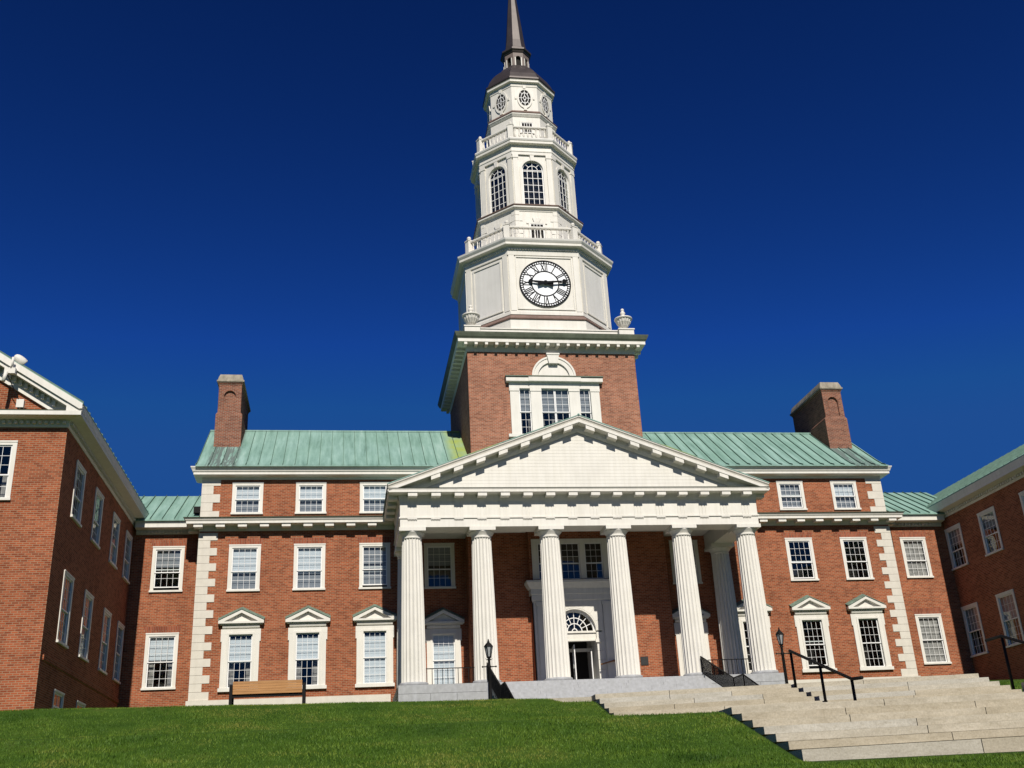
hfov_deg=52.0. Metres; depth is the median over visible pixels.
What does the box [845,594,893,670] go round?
pedimented window
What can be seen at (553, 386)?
arched triple window
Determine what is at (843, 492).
window
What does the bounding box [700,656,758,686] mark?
stair railing
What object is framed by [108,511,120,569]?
window
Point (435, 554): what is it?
window
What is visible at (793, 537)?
window
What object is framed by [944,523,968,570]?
window
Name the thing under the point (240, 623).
pedimented window
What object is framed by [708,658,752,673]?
balcony railing
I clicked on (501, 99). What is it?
oculus window
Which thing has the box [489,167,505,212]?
arched window
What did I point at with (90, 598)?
window
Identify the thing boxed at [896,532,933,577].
window
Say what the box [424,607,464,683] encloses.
pedimented window
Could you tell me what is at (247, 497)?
window
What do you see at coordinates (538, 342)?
clock tower
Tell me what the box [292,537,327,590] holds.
window
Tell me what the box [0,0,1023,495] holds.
sky
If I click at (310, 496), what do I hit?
window
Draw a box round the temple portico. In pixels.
[383,413,784,701]
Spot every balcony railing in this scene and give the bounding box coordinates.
[426,667,474,683]
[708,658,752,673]
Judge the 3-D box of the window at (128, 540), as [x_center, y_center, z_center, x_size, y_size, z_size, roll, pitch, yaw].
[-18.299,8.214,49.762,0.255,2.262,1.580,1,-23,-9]
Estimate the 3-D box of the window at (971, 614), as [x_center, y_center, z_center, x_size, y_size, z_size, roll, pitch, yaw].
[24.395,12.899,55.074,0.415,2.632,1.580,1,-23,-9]
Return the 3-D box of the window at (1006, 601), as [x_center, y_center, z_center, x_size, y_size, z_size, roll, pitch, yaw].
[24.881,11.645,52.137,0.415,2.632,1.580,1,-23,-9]
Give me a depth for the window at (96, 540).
43.87 m
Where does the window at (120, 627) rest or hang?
in the brick wing at (73, 508)
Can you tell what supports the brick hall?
on the lawn at (225, 718)
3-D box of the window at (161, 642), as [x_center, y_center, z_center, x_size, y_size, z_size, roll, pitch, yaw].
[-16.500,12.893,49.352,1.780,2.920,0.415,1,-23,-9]
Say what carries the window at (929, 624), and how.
in the brick link at (939, 639)
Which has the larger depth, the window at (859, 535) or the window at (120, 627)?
the window at (859, 535)
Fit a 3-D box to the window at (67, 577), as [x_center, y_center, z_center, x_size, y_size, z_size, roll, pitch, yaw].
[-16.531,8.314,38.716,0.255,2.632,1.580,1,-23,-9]
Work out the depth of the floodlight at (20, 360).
38.56 m
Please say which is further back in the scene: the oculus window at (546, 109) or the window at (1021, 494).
the oculus window at (546, 109)
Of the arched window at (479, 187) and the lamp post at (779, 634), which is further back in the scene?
the arched window at (479, 187)
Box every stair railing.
[486,662,513,699]
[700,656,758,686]
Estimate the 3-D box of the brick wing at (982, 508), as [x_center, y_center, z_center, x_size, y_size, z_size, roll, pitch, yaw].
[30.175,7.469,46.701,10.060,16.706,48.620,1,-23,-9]
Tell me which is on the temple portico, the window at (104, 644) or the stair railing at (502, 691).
the stair railing at (502, 691)
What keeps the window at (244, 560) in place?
in the brick hall
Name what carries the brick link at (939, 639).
on the lawn at (225, 718)
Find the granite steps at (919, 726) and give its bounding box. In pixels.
[720,692,1023,760]
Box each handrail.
[788,649,863,701]
[985,635,1023,689]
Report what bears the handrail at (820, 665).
on the granite steps at (684, 701)
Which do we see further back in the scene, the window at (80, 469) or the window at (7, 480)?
the window at (80, 469)
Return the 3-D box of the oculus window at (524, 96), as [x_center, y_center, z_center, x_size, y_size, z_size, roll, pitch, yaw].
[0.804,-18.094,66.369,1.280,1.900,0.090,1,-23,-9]
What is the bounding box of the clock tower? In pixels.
[438,0,647,453]
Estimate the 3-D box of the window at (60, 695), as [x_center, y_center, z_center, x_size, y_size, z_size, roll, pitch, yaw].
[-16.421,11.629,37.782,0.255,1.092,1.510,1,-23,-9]
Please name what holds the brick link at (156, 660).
on the lawn at (225, 718)
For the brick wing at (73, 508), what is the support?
on the lawn at (225, 718)
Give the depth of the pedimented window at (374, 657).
49.86 m
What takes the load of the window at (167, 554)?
in the brick link at (156, 660)
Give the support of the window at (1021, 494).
in the brick wing at (982, 508)
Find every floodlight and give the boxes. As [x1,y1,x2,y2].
[1,354,27,399]
[16,399,24,408]
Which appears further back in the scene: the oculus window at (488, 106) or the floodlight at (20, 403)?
the oculus window at (488, 106)
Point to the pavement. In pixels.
(575, 699)
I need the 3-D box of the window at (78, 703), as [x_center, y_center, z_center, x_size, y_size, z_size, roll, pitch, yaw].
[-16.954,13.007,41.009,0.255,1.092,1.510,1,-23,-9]
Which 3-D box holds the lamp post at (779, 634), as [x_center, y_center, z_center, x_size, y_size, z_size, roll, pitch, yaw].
[10.432,10.999,40.071,0.560,3.395,0.303,1,-23,-9]
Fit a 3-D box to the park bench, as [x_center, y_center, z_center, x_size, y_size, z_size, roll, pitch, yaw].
[-7.539,9.609,32.419,2.280,0.784,0.650,1,-23,-9]
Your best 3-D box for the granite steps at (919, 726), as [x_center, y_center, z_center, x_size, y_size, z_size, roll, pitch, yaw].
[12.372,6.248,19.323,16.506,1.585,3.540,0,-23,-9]
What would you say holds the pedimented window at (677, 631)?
in the brick hall
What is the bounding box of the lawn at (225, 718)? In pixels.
[0,679,1023,767]
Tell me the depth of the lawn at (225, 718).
17.69 m
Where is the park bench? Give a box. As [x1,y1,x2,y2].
[228,680,305,705]
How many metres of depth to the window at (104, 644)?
45.53 m
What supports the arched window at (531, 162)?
in the clock tower
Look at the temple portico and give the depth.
48.56 m
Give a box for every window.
[0,440,17,500]
[52,689,64,708]
[56,569,74,648]
[70,460,86,527]
[76,700,85,707]
[78,589,93,662]
[90,487,104,549]
[98,608,111,674]
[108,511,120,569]
[112,621,124,683]
[122,530,132,584]
[140,626,181,689]
[149,540,187,592]
[217,607,264,691]
[226,538,263,591]
[230,482,263,514]
[285,605,330,688]
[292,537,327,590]
[295,482,326,513]
[353,604,396,687]
[357,537,392,588]
[359,482,388,513]
[424,543,455,588]
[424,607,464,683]
[479,187,480,217]
[487,103,490,122]
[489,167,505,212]
[493,90,508,115]
[504,353,602,437]
[515,85,534,110]
[519,121,534,133]
[522,161,544,203]
[528,222,545,237]
[531,538,608,579]
[539,92,550,117]
[558,170,569,212]
[669,540,702,583]
[672,608,710,675]
[736,599,772,673]
[776,481,807,509]
[781,532,818,580]
[789,595,836,672]
[830,480,861,509]
[836,531,874,579]
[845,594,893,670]
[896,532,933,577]
[911,608,951,664]
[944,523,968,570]
[961,602,988,657]
[976,506,1003,556]
[995,589,1023,647]
[1018,491,1023,513]
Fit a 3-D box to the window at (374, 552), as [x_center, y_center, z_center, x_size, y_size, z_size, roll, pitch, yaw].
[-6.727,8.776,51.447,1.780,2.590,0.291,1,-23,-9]
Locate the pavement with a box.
[547,697,593,701]
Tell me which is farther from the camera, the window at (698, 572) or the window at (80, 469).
the window at (698, 572)
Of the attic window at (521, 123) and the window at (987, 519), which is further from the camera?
the attic window at (521, 123)
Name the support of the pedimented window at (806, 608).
in the brick hall
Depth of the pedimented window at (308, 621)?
49.46 m
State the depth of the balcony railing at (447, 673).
45.59 m
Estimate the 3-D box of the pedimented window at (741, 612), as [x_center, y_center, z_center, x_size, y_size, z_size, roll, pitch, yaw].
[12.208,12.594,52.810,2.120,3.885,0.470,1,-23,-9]
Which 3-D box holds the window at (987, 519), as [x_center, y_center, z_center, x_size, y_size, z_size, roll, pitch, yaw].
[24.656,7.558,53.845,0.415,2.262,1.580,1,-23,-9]
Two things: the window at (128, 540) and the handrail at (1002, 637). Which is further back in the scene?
the window at (128, 540)
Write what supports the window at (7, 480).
in the brick wing at (73, 508)
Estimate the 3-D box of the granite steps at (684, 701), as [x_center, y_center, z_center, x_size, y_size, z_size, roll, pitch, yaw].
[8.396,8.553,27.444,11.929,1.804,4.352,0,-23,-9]
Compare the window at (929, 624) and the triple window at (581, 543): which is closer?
the triple window at (581, 543)
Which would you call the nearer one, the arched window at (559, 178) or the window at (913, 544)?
the window at (913, 544)
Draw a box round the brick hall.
[183,374,919,706]
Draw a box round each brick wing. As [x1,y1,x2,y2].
[0,351,148,710]
[926,444,1023,679]
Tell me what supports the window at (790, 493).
in the brick hall
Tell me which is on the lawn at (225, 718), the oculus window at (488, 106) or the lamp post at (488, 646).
the lamp post at (488, 646)
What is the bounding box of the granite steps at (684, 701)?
[591,673,1023,715]
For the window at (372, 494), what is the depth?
52.77 m
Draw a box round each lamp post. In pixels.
[482,639,496,699]
[775,627,788,683]
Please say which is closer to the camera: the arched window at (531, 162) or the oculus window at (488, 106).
the arched window at (531, 162)
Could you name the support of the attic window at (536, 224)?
in the clock tower
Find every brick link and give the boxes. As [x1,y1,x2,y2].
[118,495,200,707]
[883,491,974,675]

